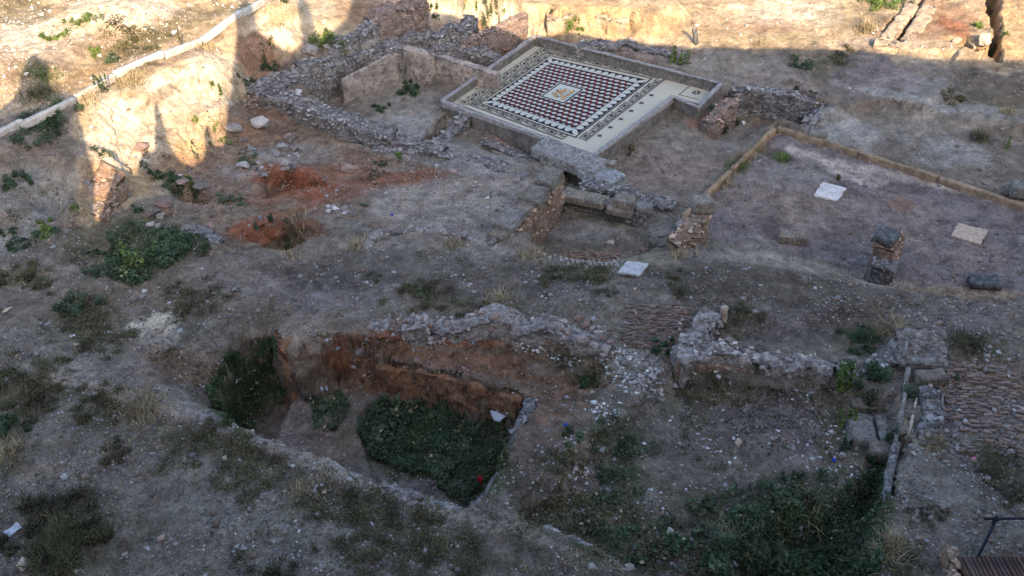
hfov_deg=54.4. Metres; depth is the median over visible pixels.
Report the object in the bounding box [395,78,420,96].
weed
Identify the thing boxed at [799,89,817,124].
weed
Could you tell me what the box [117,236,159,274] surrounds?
weed carpet
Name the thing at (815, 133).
stone block
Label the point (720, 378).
weed
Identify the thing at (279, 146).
stone
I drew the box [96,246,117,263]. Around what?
weed
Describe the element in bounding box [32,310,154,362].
weed
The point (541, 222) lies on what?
ashlar wall
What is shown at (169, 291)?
weed
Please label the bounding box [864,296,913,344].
grass tuft
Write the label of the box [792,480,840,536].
grass tuft
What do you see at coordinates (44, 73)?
grass tuft
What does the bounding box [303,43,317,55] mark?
rock
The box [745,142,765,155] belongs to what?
grass tuft
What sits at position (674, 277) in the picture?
weed
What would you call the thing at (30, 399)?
weed
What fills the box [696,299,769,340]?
weed
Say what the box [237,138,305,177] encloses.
rubble
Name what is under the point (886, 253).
pillar stump
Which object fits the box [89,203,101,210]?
stone
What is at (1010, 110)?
grass tuft
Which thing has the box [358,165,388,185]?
weed
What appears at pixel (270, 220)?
weed
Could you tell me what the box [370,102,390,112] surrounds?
weed
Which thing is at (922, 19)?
footing
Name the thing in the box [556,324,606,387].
weed
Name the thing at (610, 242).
rock
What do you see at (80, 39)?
stone chips
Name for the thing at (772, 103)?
trench wall
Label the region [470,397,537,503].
pit lip
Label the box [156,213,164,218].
stone
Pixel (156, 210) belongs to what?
stone
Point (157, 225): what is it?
stone
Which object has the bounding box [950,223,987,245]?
stone slab
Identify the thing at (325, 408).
weed carpet
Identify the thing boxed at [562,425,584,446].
weed
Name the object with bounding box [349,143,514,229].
gravel
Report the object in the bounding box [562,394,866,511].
stone chips
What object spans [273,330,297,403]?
earth bank
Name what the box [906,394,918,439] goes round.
slab edging
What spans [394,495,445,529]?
weed
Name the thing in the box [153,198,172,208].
rock
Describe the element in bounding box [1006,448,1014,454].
rock
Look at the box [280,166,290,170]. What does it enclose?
stone
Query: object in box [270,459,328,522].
weed
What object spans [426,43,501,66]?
rubble wall
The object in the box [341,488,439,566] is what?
weed
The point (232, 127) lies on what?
rock
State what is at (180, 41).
weed
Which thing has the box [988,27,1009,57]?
weed
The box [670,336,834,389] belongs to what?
crest wall
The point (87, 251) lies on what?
weed carpet
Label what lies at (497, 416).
paper sheet
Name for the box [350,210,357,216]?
stone
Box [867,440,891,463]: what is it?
stone block
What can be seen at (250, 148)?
stone
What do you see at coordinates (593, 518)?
weed carpet
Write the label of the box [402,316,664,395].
stone chips
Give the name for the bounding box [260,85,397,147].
rubble wall
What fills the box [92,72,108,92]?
weed
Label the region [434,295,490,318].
weed
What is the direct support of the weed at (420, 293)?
on the ground at (182, 82)
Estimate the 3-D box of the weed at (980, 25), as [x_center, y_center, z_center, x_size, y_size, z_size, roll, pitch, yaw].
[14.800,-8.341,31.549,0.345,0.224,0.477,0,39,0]
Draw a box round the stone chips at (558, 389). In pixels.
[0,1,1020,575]
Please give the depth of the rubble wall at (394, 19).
30.57 m
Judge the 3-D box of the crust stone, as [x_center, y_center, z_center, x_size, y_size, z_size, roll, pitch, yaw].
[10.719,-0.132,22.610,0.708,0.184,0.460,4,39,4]
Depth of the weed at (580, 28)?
32.03 m
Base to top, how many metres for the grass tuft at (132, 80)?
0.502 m
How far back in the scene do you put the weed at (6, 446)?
16.55 m
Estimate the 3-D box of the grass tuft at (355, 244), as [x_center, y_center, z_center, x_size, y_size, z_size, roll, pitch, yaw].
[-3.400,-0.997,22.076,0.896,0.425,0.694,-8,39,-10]
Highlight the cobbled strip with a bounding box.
[537,249,624,267]
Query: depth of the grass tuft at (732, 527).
16.24 m
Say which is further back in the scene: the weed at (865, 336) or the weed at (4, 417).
the weed at (865, 336)
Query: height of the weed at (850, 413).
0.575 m
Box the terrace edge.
[362,224,497,248]
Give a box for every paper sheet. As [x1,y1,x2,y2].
[3,522,21,536]
[490,410,507,421]
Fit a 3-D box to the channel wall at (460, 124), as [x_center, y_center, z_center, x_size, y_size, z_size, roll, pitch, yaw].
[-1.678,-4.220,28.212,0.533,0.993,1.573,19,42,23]
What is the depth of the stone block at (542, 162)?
26.68 m
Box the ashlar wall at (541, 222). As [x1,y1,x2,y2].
[511,174,564,244]
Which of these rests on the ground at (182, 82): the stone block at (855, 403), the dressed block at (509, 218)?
the stone block at (855, 403)
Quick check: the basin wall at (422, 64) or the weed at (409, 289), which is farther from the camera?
the basin wall at (422, 64)
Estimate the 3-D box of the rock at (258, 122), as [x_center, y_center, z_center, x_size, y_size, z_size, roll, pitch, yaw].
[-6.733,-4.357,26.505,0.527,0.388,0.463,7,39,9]
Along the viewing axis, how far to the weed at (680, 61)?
30.62 m
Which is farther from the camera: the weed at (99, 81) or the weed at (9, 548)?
the weed at (99, 81)
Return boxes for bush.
[4,479,114,555]
[6,76,72,107]
[14,502,120,575]
[51,289,104,317]
[73,515,96,541]
[308,27,345,55]
[463,0,477,11]
[479,0,497,28]
[650,336,674,356]
[709,104,739,134]
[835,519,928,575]
[846,358,894,414]
[850,13,884,36]
[946,321,995,359]
[946,431,1023,486]
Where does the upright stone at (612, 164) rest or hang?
on the ground at (182, 82)
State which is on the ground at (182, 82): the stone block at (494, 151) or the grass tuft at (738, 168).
the grass tuft at (738, 168)
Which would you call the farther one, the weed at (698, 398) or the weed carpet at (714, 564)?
the weed at (698, 398)
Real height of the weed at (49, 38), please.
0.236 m
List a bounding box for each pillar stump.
[863,229,905,278]
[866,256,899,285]
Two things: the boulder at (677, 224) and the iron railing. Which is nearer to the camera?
the iron railing
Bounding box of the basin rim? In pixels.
[541,525,633,573]
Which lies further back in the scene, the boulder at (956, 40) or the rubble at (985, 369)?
the boulder at (956, 40)
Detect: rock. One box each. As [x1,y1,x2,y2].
[2,306,12,312]
[16,556,30,571]
[46,479,54,487]
[134,142,148,151]
[145,221,153,227]
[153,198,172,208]
[175,178,188,184]
[192,182,211,189]
[224,122,241,132]
[239,137,246,141]
[251,116,269,128]
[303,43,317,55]
[322,44,329,48]
[341,163,356,172]
[449,169,457,173]
[574,314,582,321]
[581,318,589,327]
[606,240,613,244]
[640,247,647,251]
[665,527,673,535]
[735,438,741,445]
[787,444,795,450]
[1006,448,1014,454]
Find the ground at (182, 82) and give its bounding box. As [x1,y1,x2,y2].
[0,0,1023,575]
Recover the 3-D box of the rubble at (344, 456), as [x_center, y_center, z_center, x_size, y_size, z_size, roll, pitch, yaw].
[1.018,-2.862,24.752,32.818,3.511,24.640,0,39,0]
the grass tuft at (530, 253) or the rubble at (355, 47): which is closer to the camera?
the grass tuft at (530, 253)
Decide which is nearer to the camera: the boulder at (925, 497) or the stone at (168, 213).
the boulder at (925, 497)
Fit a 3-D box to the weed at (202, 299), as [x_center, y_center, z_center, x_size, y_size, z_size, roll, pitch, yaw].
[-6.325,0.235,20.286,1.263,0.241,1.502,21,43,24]
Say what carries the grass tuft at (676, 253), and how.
on the ground at (182, 82)
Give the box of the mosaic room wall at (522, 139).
[440,35,722,158]
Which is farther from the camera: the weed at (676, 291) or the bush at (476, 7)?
the bush at (476, 7)
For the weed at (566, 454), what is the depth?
16.88 m
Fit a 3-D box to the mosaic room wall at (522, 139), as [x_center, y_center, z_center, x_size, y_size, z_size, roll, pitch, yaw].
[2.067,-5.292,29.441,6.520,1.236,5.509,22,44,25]
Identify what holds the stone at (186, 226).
on the ground at (182, 82)
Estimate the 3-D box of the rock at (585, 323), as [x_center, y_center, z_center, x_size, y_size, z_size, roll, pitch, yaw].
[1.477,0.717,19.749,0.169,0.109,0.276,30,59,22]
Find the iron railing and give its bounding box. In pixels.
[976,515,1023,558]
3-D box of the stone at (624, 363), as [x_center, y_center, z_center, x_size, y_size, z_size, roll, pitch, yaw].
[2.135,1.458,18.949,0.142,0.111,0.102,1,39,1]
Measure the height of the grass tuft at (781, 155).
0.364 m
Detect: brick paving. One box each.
[942,361,1023,427]
[957,421,1023,458]
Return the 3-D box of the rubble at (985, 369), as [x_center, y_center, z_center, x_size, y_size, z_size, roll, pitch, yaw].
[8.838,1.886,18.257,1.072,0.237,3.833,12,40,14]
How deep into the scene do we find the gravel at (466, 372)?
18.68 m
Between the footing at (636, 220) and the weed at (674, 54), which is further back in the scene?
the weed at (674, 54)
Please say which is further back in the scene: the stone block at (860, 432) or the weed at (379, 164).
the weed at (379, 164)
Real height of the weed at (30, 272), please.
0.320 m
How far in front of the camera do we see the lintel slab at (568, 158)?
26.53 m
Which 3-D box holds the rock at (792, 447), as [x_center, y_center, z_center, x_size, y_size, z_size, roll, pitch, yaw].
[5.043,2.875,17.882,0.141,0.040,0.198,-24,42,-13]
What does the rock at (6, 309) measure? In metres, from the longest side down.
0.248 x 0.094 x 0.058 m
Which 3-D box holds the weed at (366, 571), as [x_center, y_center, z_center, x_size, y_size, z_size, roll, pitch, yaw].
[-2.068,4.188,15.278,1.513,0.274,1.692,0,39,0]
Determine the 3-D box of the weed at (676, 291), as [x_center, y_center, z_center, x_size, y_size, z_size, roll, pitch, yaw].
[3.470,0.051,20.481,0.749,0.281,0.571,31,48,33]
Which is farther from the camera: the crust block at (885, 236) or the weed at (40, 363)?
the crust block at (885, 236)
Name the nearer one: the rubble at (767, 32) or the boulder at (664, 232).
the boulder at (664, 232)
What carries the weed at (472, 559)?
on the ground at (182, 82)
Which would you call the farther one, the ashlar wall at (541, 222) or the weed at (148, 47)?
the weed at (148, 47)
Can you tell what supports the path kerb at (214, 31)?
on the ground at (182, 82)
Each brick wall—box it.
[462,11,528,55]
[545,12,628,37]
[699,94,739,138]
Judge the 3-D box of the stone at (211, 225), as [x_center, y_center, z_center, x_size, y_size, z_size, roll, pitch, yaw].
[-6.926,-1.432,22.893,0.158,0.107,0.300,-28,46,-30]
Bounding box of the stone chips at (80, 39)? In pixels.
[0,0,278,107]
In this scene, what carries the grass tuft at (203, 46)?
on the ground at (182, 82)
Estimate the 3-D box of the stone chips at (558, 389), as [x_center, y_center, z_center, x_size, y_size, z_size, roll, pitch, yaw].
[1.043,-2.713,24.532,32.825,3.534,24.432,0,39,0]
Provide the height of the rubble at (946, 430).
0.149 m
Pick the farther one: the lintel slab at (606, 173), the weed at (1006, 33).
the weed at (1006, 33)
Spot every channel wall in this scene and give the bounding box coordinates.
[373,142,530,180]
[432,111,472,141]
[479,136,539,162]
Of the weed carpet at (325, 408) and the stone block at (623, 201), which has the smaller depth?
the weed carpet at (325, 408)
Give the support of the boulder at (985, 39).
on the ground at (182, 82)
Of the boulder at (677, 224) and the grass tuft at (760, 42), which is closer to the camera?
the boulder at (677, 224)
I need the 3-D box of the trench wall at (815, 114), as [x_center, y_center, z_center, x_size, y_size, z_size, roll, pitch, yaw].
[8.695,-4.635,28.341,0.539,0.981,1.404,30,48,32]
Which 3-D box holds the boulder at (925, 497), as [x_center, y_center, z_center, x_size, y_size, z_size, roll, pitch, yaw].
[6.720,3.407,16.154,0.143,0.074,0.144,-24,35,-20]
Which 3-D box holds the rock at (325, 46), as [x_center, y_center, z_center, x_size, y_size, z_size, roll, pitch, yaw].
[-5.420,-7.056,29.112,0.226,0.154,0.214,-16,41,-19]
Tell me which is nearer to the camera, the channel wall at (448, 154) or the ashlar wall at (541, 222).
the ashlar wall at (541, 222)
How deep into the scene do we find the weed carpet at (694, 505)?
16.96 m
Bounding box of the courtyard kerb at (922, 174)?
[680,125,1023,217]
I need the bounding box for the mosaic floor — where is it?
[453,46,709,152]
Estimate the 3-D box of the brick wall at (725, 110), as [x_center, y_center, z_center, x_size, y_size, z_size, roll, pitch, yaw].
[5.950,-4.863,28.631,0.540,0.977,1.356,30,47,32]
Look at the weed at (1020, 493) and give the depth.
16.28 m
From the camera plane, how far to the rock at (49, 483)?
16.02 m
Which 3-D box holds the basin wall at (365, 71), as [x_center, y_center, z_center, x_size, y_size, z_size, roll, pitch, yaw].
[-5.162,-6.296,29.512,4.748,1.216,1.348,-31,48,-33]
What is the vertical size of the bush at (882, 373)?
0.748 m
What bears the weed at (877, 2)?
on the ground at (182, 82)
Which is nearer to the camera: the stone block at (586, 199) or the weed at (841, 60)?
the stone block at (586, 199)
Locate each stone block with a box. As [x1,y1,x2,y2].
[491,149,510,156]
[530,161,543,172]
[540,159,565,173]
[564,187,606,210]
[606,198,635,219]
[613,193,635,211]
[615,180,626,185]
[635,201,652,214]
[689,193,714,214]
[777,228,806,245]
[808,129,828,138]
[844,412,877,448]
[849,396,878,412]
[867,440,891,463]
[873,414,887,440]
[912,368,948,386]
[1009,180,1023,199]
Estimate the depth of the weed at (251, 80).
27.79 m
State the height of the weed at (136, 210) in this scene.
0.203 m
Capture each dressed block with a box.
[487,227,514,241]
[492,205,526,232]
[513,200,534,217]
[520,184,549,209]
[533,165,563,195]
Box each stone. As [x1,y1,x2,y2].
[83,179,90,184]
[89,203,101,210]
[142,212,152,217]
[153,208,161,213]
[154,223,160,228]
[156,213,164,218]
[164,211,172,216]
[182,224,191,229]
[207,221,215,229]
[236,161,249,167]
[247,145,255,151]
[272,150,279,156]
[276,143,288,148]
[280,159,290,165]
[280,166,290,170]
[285,135,294,144]
[291,146,298,152]
[341,205,348,211]
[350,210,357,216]
[607,160,616,169]
[620,361,627,366]
[648,372,656,379]
[720,305,728,323]
[967,274,1001,290]
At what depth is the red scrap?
18.42 m
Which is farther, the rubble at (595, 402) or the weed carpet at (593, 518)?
the rubble at (595, 402)
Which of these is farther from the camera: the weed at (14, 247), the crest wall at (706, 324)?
the weed at (14, 247)
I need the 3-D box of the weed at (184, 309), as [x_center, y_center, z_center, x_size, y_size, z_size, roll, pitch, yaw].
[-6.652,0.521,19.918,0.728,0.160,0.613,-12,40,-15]
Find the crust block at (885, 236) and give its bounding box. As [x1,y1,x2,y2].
[871,224,900,247]
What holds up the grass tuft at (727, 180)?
on the ground at (182, 82)
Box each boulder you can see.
[649,236,655,243]
[659,229,669,236]
[674,219,681,228]
[901,446,909,452]
[921,494,929,501]
[951,37,962,43]
[979,33,990,46]
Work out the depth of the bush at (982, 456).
16.85 m
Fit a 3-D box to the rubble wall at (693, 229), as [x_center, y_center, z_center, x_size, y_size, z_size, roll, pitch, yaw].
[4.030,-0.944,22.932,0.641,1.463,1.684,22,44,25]
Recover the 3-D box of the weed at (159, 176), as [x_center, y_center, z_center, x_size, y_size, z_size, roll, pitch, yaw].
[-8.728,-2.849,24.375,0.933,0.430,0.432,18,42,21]
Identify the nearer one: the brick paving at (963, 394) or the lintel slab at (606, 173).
the brick paving at (963, 394)
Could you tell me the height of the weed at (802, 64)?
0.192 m
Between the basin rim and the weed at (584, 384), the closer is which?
the basin rim
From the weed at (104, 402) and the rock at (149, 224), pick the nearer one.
the weed at (104, 402)
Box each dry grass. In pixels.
[0,0,1023,575]
[0,0,1023,575]
[0,0,1023,575]
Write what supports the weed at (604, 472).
on the ground at (182, 82)
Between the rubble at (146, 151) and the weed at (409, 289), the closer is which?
the weed at (409, 289)
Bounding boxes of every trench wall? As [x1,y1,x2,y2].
[729,83,820,124]
[801,103,828,128]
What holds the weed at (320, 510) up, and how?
on the ground at (182, 82)
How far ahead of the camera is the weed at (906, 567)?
15.16 m
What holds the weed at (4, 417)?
on the ground at (182, 82)
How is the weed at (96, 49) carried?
on the ground at (182, 82)
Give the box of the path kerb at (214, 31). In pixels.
[0,0,268,137]
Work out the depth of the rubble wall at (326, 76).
28.35 m
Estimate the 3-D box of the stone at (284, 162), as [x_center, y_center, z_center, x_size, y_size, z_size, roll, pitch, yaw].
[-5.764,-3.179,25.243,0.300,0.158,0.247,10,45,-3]
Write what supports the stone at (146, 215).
on the ground at (182, 82)
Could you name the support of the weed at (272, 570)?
on the ground at (182, 82)
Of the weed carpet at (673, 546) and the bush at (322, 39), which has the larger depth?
the bush at (322, 39)
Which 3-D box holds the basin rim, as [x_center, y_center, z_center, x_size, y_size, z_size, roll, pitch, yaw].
[1.163,4.333,15.640,1.790,0.713,0.449,22,44,25]
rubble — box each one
[0,0,249,95]
[0,0,1023,575]
[0,4,1023,575]
[3,313,257,550]
[118,149,255,210]
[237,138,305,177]
[310,253,866,301]
[318,40,372,59]
[590,400,619,423]
[594,0,943,50]
[610,346,671,402]
[645,406,857,509]
[912,372,960,457]
[961,326,1022,462]
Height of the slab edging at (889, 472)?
0.446 m
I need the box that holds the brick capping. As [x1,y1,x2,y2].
[939,544,1023,575]
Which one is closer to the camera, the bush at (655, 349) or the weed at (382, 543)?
the weed at (382, 543)
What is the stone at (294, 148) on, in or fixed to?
on the ground at (182, 82)
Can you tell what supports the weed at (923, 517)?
on the ground at (182, 82)
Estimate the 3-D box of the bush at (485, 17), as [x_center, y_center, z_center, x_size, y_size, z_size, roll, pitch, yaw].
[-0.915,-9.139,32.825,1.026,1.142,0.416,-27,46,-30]
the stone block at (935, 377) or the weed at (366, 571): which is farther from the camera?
the stone block at (935, 377)
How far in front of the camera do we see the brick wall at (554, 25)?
32.22 m
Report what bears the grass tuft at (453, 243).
on the terrace edge
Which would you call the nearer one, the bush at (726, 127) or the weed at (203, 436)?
the weed at (203, 436)
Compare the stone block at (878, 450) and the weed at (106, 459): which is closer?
the weed at (106, 459)
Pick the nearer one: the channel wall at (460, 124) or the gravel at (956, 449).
the gravel at (956, 449)
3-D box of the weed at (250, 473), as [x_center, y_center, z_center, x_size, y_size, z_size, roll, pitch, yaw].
[-4.306,3.524,17.195,1.278,1.861,2.033,10,40,13]
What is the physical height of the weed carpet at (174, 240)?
0.487 m
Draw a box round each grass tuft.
[10,56,83,87]
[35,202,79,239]
[63,86,101,110]
[107,62,152,88]
[186,34,223,55]
[258,0,301,37]
[274,205,312,249]
[278,247,306,261]
[339,234,371,253]
[439,233,467,250]
[480,279,517,306]
[509,238,550,268]
[662,245,691,260]
[703,505,769,567]
[706,174,735,188]
[722,158,754,173]
[728,143,759,163]
[745,39,766,47]
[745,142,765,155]
[772,149,794,163]
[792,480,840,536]
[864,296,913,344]
[902,423,955,458]
[957,126,997,147]
[1000,103,1023,120]
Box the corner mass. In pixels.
[886,327,948,371]
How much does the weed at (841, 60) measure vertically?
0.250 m
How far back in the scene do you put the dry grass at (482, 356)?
19.25 m
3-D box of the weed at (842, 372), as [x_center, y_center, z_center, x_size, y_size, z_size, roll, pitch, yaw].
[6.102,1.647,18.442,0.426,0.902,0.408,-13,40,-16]
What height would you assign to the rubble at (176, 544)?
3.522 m
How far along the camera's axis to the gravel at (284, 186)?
24.97 m
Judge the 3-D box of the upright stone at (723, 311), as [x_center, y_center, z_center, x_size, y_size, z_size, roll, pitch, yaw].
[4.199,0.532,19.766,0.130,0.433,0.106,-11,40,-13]
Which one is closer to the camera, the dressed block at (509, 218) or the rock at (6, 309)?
the rock at (6, 309)
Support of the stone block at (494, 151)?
on the channel wall at (490, 145)
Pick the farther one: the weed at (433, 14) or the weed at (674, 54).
the weed at (433, 14)
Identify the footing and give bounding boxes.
[564,196,649,227]
[578,176,676,214]
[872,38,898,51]
[879,3,918,41]
[900,4,936,41]
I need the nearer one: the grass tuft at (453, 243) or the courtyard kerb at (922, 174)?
the grass tuft at (453, 243)
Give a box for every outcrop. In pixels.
[81,160,130,222]
[184,225,222,243]
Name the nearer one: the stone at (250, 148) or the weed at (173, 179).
the weed at (173, 179)
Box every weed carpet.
[63,242,110,277]
[80,220,211,286]
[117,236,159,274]
[205,334,286,430]
[309,389,350,430]
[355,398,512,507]
[366,391,428,453]
[517,480,708,575]
[584,519,695,573]
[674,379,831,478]
[684,465,877,538]
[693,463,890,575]
[708,510,801,575]
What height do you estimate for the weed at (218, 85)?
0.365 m
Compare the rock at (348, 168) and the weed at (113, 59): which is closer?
the rock at (348, 168)
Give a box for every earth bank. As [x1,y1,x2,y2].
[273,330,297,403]
[346,356,522,421]
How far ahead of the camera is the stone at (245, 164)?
25.08 m
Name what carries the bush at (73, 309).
on the ground at (182, 82)
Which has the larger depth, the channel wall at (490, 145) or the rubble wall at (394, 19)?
the rubble wall at (394, 19)
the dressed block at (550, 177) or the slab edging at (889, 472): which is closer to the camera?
the slab edging at (889, 472)
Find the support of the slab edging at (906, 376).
on the ground at (182, 82)
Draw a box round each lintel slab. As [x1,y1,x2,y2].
[530,136,609,176]
[577,166,624,182]
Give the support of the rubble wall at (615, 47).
on the ground at (182, 82)
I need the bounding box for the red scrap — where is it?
[477,476,482,482]
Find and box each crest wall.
[354,303,615,361]
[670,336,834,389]
[675,307,722,348]
[832,350,898,376]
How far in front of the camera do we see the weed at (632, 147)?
27.66 m
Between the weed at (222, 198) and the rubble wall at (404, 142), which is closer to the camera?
the weed at (222, 198)
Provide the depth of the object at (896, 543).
15.36 m
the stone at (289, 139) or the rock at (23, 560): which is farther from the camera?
the stone at (289, 139)
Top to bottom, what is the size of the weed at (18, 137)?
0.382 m
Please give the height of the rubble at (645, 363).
0.498 m
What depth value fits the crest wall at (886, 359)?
18.87 m
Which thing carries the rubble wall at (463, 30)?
on the ground at (182, 82)
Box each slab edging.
[881,440,900,501]
[894,366,910,440]
[901,336,909,358]
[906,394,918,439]
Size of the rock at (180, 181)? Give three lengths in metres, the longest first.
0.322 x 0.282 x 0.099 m
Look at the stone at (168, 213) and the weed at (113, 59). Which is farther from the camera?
the weed at (113, 59)
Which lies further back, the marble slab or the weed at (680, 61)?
the weed at (680, 61)
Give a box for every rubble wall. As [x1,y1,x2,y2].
[246,61,337,108]
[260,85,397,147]
[293,20,379,71]
[363,0,430,39]
[391,132,447,158]
[395,14,479,49]
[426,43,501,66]
[572,36,688,58]
[664,210,711,250]
[915,384,945,445]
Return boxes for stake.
[692,27,698,44]
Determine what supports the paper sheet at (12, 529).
on the ground at (182, 82)
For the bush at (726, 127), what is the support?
on the ground at (182, 82)
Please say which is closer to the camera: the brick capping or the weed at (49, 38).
the brick capping
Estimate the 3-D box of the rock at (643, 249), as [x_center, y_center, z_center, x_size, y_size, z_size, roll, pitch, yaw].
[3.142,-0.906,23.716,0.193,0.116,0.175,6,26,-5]
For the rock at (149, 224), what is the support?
on the ground at (182, 82)
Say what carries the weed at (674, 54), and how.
on the ground at (182, 82)
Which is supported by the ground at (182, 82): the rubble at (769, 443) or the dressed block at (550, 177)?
the rubble at (769, 443)
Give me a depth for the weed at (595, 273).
21.09 m
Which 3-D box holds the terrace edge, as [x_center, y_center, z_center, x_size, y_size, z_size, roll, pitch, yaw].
[-1.824,-0.948,22.452,3.093,0.868,1.079,0,39,0]
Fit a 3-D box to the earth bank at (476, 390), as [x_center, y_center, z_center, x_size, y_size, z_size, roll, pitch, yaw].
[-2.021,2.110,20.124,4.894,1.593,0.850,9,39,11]
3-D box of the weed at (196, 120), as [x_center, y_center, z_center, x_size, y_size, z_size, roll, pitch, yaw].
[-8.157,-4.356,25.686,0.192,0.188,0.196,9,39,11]
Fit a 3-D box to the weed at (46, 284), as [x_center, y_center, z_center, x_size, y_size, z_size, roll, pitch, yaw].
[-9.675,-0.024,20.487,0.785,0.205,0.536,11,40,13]
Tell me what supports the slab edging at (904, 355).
on the ground at (182, 82)
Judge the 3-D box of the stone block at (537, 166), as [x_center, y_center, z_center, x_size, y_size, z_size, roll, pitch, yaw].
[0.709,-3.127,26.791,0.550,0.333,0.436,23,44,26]
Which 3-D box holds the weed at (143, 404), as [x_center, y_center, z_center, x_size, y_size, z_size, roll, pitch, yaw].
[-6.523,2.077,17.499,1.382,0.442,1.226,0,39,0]
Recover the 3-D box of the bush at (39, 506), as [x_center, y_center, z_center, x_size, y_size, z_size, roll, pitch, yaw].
[-7.052,3.557,15.650,1.627,0.618,1.576,-22,44,-25]
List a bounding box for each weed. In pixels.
[0,206,60,253]
[0,259,53,286]
[0,346,78,411]
[0,412,31,440]
[0,430,26,473]
[0,527,36,560]
[1,168,33,190]
[7,129,40,150]
[8,371,62,429]
[14,94,84,145]
[19,276,54,296]
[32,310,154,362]
[38,31,62,40]
[54,291,112,344]
[60,11,103,36]
[69,376,126,426]
[87,46,101,58]
[90,144,115,158]
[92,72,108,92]
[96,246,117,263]
[96,435,137,466]
[98,14,172,56]
[102,383,179,430]
[104,52,120,64]
[130,204,143,212]
[139,159,173,180]
[148,412,256,494]
[160,301,194,325]
[161,167,197,202]
[164,280,197,295]
[173,274,242,320]
[177,29,182,44]
[183,175,195,201]
[190,140,198,158]
[192,115,198,123]
[205,429,289,510]
[208,120,232,144]
[210,80,222,95]
[216,192,243,205]
[234,536,320,575]
[236,73,255,85]
[236,152,257,165]
[253,213,293,250]
[258,35,279,71]
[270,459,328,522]
[277,462,400,568]
[332,516,427,575]
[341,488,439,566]
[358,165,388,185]
[361,271,381,283]
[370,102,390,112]
[374,160,387,165]
[375,276,453,314]
[392,501,531,575]
[394,151,401,159]
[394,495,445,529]
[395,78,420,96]
[417,287,429,299]
[429,2,439,19]
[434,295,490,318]
[535,262,578,288]
[538,430,579,492]
[551,259,610,283]
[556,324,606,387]
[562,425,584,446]
[563,15,576,32]
[576,17,583,34]
[579,370,602,388]
[588,277,618,296]
[589,411,660,461]
[591,444,637,485]
[622,143,635,155]
[664,268,681,284]
[668,45,676,63]
[669,283,697,300]
[674,372,720,406]
[678,49,690,65]
[689,370,741,406]
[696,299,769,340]
[788,53,814,70]
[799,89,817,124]
[828,44,854,65]
[834,321,881,356]
[834,357,859,395]
[837,404,857,429]
[837,435,852,451]
[857,0,902,11]
[865,423,899,482]
[865,534,928,575]
[901,379,926,400]
[903,492,952,533]
[941,84,967,105]
[945,370,960,380]
[972,20,983,28]
[972,458,1023,511]
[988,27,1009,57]
[1004,137,1011,149]
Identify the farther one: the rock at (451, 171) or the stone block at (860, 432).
the rock at (451, 171)
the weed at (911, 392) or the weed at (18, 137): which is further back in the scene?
the weed at (18, 137)
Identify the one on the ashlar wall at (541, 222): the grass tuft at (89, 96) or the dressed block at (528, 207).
the dressed block at (528, 207)
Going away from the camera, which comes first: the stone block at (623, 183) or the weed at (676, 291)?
the weed at (676, 291)
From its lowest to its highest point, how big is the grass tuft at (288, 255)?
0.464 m
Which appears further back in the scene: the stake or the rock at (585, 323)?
the stake
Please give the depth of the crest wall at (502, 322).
19.42 m
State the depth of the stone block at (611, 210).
24.18 m
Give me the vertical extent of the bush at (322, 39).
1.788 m
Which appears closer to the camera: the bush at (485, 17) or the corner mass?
the corner mass
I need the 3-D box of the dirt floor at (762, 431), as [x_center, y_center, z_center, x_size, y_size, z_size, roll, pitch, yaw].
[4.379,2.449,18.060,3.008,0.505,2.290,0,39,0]
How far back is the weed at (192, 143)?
25.41 m
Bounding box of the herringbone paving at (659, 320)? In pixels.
[621,302,692,350]
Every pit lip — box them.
[186,410,463,515]
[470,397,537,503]
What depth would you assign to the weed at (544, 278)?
21.02 m
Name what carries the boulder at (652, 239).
on the ground at (182, 82)
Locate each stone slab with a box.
[617,261,647,276]
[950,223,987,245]
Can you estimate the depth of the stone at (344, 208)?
23.96 m
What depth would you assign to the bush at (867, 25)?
31.89 m
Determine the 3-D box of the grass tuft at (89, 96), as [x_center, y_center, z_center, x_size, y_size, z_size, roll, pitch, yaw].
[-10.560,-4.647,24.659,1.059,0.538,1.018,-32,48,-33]
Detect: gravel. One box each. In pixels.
[0,0,1023,575]
[0,0,1023,575]
[165,98,395,248]
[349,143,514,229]
[705,298,1023,560]
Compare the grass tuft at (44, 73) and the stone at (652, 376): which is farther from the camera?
the grass tuft at (44, 73)
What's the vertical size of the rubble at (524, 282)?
1.368 m
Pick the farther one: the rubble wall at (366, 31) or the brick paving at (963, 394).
the rubble wall at (366, 31)
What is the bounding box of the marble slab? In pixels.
[813,182,845,200]
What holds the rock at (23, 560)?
on the ground at (182, 82)
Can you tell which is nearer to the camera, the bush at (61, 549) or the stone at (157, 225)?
the bush at (61, 549)
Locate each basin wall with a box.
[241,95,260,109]
[270,37,404,103]
[401,44,500,89]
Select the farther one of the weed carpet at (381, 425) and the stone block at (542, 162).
the stone block at (542, 162)
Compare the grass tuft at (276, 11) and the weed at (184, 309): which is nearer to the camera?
the weed at (184, 309)

